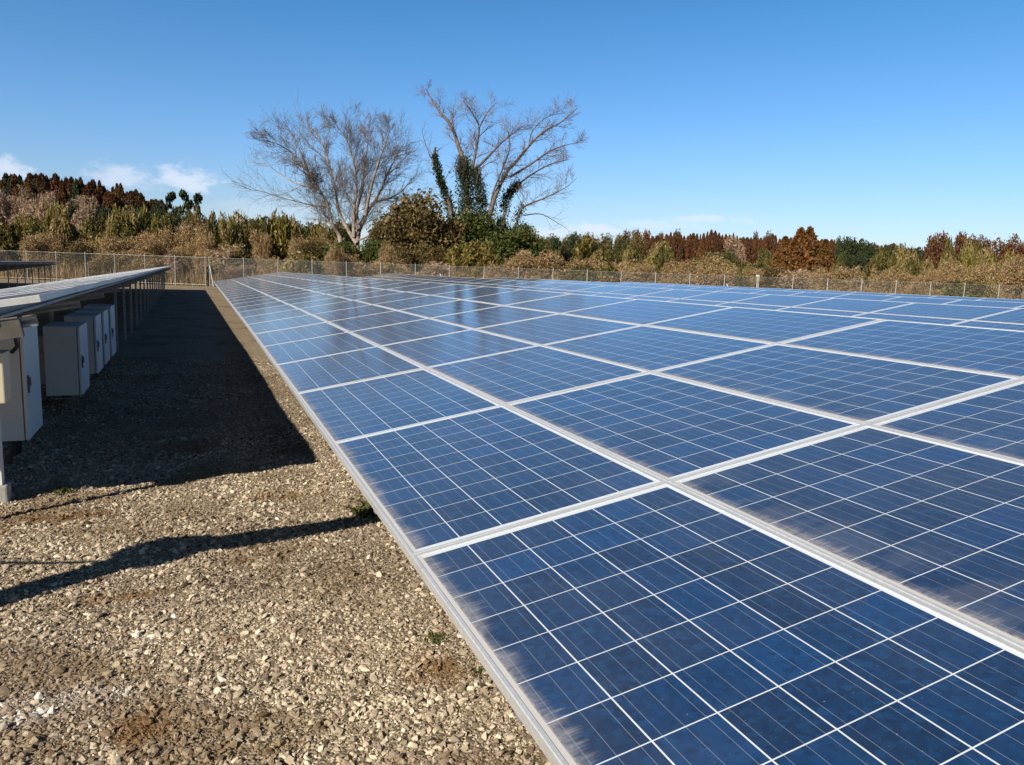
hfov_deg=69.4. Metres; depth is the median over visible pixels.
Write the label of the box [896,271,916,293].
dry bush
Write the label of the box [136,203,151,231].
bamboo clump
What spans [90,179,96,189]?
cedar tree
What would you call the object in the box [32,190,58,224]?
bare tree
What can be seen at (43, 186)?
cedar tree
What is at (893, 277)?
dry bush
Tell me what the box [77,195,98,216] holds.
bare tree
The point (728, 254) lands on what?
evergreen tree
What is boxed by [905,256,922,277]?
bamboo clump
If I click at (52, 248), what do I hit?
dry bush
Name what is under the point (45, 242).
dry bush
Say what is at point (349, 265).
bush
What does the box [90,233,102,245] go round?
bamboo clump
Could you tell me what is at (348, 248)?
bush
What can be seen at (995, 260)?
bamboo clump
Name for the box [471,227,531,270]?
bush
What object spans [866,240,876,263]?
evergreen tree
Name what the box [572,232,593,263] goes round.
bamboo clump
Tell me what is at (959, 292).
bush
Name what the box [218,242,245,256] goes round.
dry bush
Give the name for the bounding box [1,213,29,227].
bare tree
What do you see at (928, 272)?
dry bush
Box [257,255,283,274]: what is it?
bush
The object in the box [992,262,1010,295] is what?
dry bush
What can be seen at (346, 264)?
chain link fence
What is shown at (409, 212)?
bush
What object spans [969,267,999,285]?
dry bush
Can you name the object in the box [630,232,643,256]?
evergreen tree
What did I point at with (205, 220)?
evergreen tree
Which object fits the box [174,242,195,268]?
dry bush
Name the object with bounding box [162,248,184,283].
bush
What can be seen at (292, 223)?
bamboo clump
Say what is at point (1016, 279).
dry bush
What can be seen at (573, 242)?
evergreen tree
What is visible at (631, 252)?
bamboo clump
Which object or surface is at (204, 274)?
chain link fence
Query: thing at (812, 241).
cedar tree
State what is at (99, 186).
cedar tree
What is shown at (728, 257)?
evergreen tree
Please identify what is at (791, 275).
bush
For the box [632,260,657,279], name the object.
dry bush
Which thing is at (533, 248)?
bush
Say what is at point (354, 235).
bare tree
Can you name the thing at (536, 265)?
dry bush
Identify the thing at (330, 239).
dry bush
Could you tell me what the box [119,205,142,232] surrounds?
bamboo clump
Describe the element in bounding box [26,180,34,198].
cedar tree
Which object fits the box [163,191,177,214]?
pine tree
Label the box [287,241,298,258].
dry bush
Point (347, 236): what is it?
evergreen tree
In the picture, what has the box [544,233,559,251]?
evergreen tree
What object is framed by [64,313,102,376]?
electrical cabinet
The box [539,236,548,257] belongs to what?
evergreen tree
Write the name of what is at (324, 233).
bamboo clump
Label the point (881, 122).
sky
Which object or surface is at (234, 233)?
bamboo clump
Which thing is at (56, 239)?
dry bush
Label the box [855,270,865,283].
bamboo clump
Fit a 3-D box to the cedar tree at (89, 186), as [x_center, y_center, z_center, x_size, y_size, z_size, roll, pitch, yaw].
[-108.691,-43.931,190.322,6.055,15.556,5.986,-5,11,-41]
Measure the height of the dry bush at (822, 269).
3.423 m
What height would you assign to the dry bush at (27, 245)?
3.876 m
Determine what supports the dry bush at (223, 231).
on the field
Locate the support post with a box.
[0,418,11,502]
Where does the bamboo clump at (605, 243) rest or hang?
on the field
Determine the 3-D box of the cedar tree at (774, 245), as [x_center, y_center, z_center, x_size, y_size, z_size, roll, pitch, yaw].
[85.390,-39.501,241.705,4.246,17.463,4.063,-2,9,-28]
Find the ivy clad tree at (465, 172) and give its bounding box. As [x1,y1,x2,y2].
[414,79,588,246]
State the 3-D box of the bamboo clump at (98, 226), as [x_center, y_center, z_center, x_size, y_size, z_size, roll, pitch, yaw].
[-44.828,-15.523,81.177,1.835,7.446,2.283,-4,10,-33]
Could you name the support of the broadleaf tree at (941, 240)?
on the field
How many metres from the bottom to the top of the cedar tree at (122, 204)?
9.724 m
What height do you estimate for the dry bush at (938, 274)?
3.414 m
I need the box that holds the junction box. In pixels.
[0,338,19,403]
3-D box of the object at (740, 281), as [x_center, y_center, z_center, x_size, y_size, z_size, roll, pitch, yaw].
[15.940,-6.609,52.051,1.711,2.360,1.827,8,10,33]
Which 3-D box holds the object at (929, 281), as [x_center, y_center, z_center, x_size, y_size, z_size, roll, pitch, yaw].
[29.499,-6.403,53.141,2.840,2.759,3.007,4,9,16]
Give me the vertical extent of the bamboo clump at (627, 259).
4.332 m
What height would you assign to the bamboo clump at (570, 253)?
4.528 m
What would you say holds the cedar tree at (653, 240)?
on the hill
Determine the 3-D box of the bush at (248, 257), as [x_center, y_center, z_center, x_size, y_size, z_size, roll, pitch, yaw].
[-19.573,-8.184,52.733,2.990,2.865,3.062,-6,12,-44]
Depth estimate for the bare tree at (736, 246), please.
164.94 m
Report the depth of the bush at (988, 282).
51.09 m
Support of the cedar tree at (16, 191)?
on the hill
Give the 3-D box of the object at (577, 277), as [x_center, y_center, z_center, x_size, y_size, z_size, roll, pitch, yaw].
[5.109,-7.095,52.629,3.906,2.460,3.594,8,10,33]
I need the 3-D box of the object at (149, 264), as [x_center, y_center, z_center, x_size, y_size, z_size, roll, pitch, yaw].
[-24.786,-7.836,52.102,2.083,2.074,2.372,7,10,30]
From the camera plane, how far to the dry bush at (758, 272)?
57.64 m
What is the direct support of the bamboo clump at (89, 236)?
on the field
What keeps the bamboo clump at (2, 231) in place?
on the field
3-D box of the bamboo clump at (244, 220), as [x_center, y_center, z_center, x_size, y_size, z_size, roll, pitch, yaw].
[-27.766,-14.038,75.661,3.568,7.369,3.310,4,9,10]
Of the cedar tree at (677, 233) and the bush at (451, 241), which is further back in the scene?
the cedar tree at (677, 233)
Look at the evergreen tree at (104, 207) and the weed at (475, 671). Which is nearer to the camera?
the weed at (475, 671)
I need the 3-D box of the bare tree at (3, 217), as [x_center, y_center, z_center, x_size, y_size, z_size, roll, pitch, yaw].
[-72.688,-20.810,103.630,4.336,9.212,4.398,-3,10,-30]
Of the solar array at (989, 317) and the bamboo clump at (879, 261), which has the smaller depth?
the solar array at (989, 317)
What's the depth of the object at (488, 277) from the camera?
51.13 m
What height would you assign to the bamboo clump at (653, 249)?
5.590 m
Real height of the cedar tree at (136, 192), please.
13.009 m
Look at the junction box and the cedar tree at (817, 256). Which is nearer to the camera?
the junction box
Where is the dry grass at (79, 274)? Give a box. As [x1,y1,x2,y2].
[0,253,1023,298]
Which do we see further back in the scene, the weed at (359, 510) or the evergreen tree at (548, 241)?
the evergreen tree at (548, 241)
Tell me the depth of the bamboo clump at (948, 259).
75.94 m
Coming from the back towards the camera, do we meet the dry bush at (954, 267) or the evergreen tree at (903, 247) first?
the evergreen tree at (903, 247)
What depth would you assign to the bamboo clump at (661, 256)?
68.04 m
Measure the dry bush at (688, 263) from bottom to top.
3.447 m
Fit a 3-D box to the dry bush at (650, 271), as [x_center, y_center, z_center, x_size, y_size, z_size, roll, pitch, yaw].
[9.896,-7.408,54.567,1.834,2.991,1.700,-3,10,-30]
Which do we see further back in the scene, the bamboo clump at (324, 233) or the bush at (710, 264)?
the bamboo clump at (324, 233)
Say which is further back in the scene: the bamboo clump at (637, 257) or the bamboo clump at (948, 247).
the bamboo clump at (948, 247)
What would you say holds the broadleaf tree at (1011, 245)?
on the field
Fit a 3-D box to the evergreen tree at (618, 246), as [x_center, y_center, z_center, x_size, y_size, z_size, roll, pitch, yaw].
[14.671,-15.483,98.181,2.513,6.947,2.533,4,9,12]
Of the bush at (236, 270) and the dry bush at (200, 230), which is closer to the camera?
the bush at (236, 270)
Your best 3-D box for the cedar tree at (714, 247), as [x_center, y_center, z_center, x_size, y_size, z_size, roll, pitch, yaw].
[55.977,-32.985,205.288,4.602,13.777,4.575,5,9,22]
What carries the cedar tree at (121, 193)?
on the hill
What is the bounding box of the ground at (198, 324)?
[0,278,546,764]
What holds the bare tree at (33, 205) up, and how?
on the hill
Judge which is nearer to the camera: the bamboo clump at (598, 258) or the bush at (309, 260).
the bush at (309, 260)
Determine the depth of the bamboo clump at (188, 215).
71.92 m
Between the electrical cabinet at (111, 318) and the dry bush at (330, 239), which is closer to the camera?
the electrical cabinet at (111, 318)
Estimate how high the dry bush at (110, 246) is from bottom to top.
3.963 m
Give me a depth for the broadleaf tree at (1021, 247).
109.46 m
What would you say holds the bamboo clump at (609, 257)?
on the field
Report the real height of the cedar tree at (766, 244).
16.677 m
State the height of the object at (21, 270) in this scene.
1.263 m
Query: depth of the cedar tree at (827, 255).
94.45 m
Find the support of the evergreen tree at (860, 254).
on the field
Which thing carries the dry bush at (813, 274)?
on the field
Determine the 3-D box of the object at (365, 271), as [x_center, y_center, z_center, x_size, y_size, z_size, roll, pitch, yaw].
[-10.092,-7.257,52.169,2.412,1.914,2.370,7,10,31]
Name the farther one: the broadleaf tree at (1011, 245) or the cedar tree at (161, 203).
the cedar tree at (161, 203)
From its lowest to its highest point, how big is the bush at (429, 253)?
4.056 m
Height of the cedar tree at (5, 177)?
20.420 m
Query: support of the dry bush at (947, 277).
on the field
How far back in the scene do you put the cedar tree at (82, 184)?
195.59 m
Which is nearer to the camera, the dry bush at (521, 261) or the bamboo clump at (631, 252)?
the dry bush at (521, 261)
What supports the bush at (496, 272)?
on the field
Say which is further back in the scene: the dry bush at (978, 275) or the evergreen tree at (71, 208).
the evergreen tree at (71, 208)
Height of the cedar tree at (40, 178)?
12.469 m
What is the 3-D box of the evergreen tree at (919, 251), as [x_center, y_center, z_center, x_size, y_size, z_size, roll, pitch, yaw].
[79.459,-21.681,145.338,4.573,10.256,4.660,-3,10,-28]
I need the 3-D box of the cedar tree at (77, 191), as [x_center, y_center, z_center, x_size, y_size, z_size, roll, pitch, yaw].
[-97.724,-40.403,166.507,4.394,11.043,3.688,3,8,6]
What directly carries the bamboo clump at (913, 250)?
on the field
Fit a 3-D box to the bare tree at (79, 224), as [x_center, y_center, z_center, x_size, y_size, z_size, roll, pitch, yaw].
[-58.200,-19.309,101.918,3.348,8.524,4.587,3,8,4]
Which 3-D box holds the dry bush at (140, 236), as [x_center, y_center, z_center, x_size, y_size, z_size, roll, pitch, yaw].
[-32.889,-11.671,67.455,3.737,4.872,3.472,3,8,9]
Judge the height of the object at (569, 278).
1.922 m
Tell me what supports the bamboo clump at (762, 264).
on the field
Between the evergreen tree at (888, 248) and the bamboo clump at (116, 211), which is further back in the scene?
the evergreen tree at (888, 248)
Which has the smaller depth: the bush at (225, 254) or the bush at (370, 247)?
the bush at (225, 254)
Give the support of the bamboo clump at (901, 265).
on the field
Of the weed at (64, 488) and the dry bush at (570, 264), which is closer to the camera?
the weed at (64, 488)
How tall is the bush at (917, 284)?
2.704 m
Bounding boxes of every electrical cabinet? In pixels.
[0,319,42,463]
[38,322,89,403]
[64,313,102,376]
[75,308,109,363]
[84,304,115,356]
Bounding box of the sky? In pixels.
[0,0,1023,253]
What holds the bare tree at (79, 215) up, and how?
on the hill
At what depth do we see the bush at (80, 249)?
53.13 m
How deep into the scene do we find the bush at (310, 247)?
59.46 m
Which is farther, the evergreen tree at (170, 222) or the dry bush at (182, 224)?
the evergreen tree at (170, 222)
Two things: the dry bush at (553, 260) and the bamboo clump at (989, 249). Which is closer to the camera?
the dry bush at (553, 260)
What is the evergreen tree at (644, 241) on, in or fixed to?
on the field
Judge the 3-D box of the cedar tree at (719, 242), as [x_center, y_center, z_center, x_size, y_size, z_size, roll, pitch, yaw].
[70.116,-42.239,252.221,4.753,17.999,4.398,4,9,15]
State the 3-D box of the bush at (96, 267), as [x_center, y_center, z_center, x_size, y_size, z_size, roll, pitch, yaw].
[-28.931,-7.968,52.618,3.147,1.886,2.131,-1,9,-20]
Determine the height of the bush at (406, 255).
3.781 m
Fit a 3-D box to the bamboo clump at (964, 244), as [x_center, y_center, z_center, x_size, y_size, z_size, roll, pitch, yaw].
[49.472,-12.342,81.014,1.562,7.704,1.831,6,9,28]
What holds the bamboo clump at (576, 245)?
on the field
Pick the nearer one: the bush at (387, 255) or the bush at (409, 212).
the bush at (387, 255)
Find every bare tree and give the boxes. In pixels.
[0,190,13,220]
[0,190,20,219]
[0,194,8,215]
[0,208,7,226]
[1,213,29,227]
[13,185,37,211]
[15,204,35,221]
[17,193,44,215]
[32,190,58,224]
[65,195,89,212]
[70,204,92,230]
[75,212,96,232]
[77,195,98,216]
[220,94,441,250]
[723,235,746,264]
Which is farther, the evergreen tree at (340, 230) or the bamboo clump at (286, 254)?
the evergreen tree at (340, 230)
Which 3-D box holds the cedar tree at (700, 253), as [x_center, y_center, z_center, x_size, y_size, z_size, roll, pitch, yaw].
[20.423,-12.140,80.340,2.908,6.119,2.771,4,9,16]
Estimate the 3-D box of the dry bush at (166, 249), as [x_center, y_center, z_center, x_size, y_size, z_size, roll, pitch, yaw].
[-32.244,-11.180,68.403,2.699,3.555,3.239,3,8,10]
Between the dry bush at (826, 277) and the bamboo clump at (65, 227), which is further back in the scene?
the bamboo clump at (65, 227)
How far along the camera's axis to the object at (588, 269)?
51.96 m
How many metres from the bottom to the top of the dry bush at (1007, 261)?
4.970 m
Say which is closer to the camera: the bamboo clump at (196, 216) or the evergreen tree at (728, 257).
the bamboo clump at (196, 216)
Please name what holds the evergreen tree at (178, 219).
on the hill
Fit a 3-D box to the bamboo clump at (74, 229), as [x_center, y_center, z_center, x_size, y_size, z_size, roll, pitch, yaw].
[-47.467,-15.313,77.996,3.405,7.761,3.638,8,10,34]
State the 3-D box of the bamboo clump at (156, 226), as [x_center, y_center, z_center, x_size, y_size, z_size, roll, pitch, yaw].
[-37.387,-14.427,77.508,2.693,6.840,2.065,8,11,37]
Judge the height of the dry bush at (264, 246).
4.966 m
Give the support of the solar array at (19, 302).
on the ground at (198, 324)
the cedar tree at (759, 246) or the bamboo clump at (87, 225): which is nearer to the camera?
the bamboo clump at (87, 225)
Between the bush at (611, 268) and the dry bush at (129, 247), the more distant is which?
the dry bush at (129, 247)
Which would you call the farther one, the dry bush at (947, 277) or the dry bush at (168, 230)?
the dry bush at (168, 230)
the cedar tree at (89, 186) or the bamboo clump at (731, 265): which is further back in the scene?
the cedar tree at (89, 186)
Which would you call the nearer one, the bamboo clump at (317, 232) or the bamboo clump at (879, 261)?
the bamboo clump at (879, 261)
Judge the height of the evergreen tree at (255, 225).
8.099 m
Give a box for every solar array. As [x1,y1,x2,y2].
[0,261,58,287]
[0,266,171,349]
[213,272,1023,764]
[360,273,1023,330]
[490,277,1023,307]
[620,282,1023,301]
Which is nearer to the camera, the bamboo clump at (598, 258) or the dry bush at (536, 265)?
the dry bush at (536, 265)
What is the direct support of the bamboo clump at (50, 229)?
on the field
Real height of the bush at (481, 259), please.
4.300 m
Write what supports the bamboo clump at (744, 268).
on the field
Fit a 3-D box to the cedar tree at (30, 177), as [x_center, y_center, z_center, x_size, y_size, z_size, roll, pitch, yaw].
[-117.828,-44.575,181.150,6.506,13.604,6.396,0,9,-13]
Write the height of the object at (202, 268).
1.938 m
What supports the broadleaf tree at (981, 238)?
on the field
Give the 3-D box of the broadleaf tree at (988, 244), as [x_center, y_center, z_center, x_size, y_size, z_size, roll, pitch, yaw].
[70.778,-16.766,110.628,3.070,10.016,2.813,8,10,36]
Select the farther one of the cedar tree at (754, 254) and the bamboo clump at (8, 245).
the cedar tree at (754, 254)
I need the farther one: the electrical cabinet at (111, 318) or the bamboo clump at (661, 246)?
the bamboo clump at (661, 246)
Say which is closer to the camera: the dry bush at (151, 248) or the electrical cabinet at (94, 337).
the electrical cabinet at (94, 337)
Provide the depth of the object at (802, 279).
51.94 m
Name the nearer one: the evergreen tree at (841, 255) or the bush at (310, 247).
the bush at (310, 247)
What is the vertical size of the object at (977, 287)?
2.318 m
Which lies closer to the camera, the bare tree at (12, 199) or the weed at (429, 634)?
the weed at (429, 634)
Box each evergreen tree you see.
[67,199,80,219]
[94,208,107,223]
[98,205,110,218]
[157,210,180,221]
[160,212,178,236]
[166,211,182,224]
[200,215,207,228]
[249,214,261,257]
[300,226,307,237]
[305,220,315,237]
[327,225,332,239]
[331,221,345,241]
[341,222,360,243]
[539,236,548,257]
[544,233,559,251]
[550,236,562,252]
[564,232,577,250]
[568,235,580,249]
[585,231,594,241]
[601,233,613,248]
[613,235,627,256]
[614,240,630,254]
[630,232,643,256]
[631,232,647,262]
[640,241,644,263]
[705,249,718,258]
[717,253,733,263]
[724,250,735,261]
[755,248,771,264]
[833,235,858,259]
[836,251,845,264]
[842,254,866,272]
[852,237,869,262]
[855,251,868,270]
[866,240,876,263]
[879,244,898,254]
[894,243,911,256]
[907,246,925,263]
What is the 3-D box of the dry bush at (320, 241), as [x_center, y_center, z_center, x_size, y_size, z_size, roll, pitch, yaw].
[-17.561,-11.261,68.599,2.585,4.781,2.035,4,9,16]
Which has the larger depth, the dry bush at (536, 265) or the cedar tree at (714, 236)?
the cedar tree at (714, 236)
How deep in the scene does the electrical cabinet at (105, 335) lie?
10.22 m
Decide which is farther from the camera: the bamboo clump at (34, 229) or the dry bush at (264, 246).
the bamboo clump at (34, 229)
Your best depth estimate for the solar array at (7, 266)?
38.17 m
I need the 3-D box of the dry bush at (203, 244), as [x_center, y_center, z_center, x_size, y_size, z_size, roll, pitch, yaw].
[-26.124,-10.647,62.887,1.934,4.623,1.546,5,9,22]
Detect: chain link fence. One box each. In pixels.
[0,250,205,284]
[209,258,1023,298]
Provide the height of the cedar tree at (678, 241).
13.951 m
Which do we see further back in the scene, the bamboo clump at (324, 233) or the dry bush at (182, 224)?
the bamboo clump at (324, 233)
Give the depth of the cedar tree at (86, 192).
158.97 m
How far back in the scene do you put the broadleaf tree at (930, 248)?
109.96 m
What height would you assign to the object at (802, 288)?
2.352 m
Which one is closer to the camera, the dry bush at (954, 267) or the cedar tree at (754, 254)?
the dry bush at (954, 267)
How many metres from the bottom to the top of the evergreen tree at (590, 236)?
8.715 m
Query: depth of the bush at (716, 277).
51.69 m
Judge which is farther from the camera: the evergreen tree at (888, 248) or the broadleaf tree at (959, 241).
the evergreen tree at (888, 248)
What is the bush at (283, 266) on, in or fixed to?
on the field
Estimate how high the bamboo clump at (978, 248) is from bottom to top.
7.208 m
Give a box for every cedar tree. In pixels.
[0,179,5,188]
[0,187,13,198]
[2,172,8,186]
[7,174,12,187]
[9,173,17,188]
[11,186,23,197]
[18,174,22,184]
[23,172,35,185]
[23,181,38,197]
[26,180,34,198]
[35,172,50,190]
[37,182,49,199]
[49,173,59,197]
[57,179,68,202]
[57,193,68,209]
[64,177,68,189]
[66,176,73,201]
[70,178,82,201]
[78,177,84,191]
[82,187,90,201]
[85,181,93,196]
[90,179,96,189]
[91,188,102,210]
[97,180,103,198]
[103,192,121,210]
[114,183,118,194]
[114,193,124,211]
[117,183,125,202]
[124,191,139,209]
[134,188,138,211]
[135,192,149,214]
[146,200,151,210]
[149,200,164,216]
[159,199,167,211]
[650,236,655,246]
[668,232,672,246]
[671,236,676,259]
[672,228,680,241]
[675,236,679,258]
[675,243,683,264]
[683,236,692,265]
[692,236,698,257]
[696,242,705,260]
[701,232,705,245]
[704,239,711,252]
[706,229,712,242]
[711,231,719,255]
[712,239,718,255]
[718,233,721,252]
[721,234,727,251]
[743,240,750,267]
[750,246,757,265]
[751,240,756,249]
[752,231,758,245]
[754,240,762,260]
[763,230,773,252]
[763,237,768,252]
[768,236,797,271]
[771,235,777,254]
[785,240,802,273]
[788,227,812,272]
[800,226,825,272]
[815,246,824,268]
[819,238,836,271]
[829,238,833,250]
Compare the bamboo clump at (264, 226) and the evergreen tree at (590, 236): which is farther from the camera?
the evergreen tree at (590, 236)
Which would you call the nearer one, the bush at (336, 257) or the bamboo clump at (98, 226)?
the bush at (336, 257)
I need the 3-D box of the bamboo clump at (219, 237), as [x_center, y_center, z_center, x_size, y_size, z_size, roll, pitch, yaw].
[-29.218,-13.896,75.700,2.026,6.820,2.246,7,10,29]
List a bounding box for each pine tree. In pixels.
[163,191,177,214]
[177,188,188,217]
[185,199,193,219]
[193,192,202,218]
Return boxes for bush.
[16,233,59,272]
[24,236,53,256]
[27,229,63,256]
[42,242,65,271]
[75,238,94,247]
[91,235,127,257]
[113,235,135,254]
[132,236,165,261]
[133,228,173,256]
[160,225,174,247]
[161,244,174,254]
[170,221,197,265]
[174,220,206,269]
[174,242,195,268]
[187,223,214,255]
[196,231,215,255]
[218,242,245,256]
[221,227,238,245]
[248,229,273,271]
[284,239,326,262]
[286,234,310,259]
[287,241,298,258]
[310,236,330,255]
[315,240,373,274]
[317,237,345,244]
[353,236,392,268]
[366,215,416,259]
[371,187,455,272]
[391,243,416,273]
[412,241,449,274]
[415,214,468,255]
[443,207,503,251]
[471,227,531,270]
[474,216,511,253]
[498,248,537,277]
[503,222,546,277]
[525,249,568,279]
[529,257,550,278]
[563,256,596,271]
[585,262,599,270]
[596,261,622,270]
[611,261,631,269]
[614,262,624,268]
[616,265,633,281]
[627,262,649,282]
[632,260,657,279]
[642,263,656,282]
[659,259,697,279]
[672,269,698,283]
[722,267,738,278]
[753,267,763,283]
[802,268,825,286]
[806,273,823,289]
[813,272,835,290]
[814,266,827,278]
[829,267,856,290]
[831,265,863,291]
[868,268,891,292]
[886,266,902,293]
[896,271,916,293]
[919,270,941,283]
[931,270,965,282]
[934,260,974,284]
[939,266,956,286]
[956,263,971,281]
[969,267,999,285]
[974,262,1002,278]
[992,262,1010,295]
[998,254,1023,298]
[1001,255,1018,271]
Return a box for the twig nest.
[301,156,329,196]
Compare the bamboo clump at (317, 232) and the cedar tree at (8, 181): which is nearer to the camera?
the bamboo clump at (317, 232)
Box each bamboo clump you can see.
[0,222,15,243]
[0,229,19,260]
[7,214,41,260]
[28,218,45,238]
[41,200,53,233]
[43,201,77,246]
[45,223,64,261]
[50,201,74,265]
[70,221,84,244]
[78,226,94,242]
[79,213,94,241]
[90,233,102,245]
[94,207,107,238]
[97,214,129,245]
[104,210,119,241]
[109,202,121,222]
[118,213,137,239]
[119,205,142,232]
[119,226,136,249]
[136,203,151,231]
[148,213,162,239]
[179,206,197,263]
[193,204,202,228]
[205,211,217,251]
[210,209,218,241]
[217,211,225,229]
[217,214,231,246]
[220,219,251,255]
[224,209,254,256]
[255,215,277,272]
[267,208,292,262]
[274,220,298,260]
[284,214,303,252]
[308,218,329,242]
[318,221,329,242]
[558,239,569,272]
[561,247,574,265]
[569,237,584,255]
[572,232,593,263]
[586,241,604,262]
[587,233,611,254]
[588,250,604,266]
[600,248,620,267]
[617,241,626,261]
[621,241,641,264]
[621,249,635,266]
[625,246,633,258]
[643,252,659,268]
[647,241,669,258]
[652,241,678,259]
[653,241,672,282]
[715,259,738,275]
[731,260,745,273]
[739,264,751,277]
[750,258,772,270]
[830,256,845,272]
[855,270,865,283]
[864,245,899,288]
[890,243,906,289]
[898,246,911,261]
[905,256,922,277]
[908,248,918,263]
[920,256,934,273]
[938,251,953,269]
[940,235,955,263]
[954,251,966,264]
[956,243,975,275]
[960,237,970,261]
[968,237,981,259]
[970,246,992,279]
[976,247,996,259]
[989,252,998,265]
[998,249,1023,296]
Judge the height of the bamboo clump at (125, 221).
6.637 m
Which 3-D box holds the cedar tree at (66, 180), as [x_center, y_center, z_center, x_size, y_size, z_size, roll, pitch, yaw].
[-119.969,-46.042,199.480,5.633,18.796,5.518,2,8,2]
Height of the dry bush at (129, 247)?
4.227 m
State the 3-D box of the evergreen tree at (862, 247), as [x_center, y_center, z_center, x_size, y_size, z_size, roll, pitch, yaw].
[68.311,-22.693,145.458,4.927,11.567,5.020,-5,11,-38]
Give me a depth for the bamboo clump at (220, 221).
80.07 m
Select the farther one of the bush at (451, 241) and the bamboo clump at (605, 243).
the bamboo clump at (605, 243)
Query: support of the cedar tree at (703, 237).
on the hill
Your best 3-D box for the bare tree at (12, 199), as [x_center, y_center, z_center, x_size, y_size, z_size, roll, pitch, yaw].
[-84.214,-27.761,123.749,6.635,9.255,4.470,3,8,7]
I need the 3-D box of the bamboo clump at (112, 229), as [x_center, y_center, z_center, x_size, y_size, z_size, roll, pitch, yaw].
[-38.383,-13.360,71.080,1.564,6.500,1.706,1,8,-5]
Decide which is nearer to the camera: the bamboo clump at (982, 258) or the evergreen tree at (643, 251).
the bamboo clump at (982, 258)
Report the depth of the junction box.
4.35 m
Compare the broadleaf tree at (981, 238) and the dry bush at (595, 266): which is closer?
the dry bush at (595, 266)
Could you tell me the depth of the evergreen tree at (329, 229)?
98.12 m
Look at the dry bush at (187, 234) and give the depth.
69.50 m
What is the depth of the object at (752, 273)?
52.24 m
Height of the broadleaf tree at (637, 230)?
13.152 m
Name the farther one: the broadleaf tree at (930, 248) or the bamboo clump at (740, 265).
the broadleaf tree at (930, 248)
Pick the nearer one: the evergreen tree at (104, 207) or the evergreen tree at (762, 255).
the evergreen tree at (762, 255)
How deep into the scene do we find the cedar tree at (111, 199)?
146.21 m
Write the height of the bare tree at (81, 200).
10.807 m
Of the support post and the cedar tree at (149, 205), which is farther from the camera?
the cedar tree at (149, 205)
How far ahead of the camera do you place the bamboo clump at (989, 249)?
69.60 m
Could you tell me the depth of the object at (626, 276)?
51.33 m
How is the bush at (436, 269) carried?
on the field
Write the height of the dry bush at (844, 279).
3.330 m
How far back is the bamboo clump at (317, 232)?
80.80 m
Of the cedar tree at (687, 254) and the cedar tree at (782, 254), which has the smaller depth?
the cedar tree at (782, 254)
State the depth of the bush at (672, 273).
52.33 m
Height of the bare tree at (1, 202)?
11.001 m
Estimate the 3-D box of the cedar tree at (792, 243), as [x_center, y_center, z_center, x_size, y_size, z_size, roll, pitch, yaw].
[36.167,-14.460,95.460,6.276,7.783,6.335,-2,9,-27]
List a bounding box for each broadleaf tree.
[622,228,630,239]
[631,229,641,239]
[642,228,652,258]
[921,233,940,275]
[931,230,955,267]
[953,229,977,260]
[966,234,986,251]
[983,237,994,253]
[991,233,1021,263]
[1017,241,1023,257]
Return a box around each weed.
[50,483,77,495]
[344,497,376,518]
[424,629,446,644]
[466,666,484,675]
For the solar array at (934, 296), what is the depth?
27.54 m

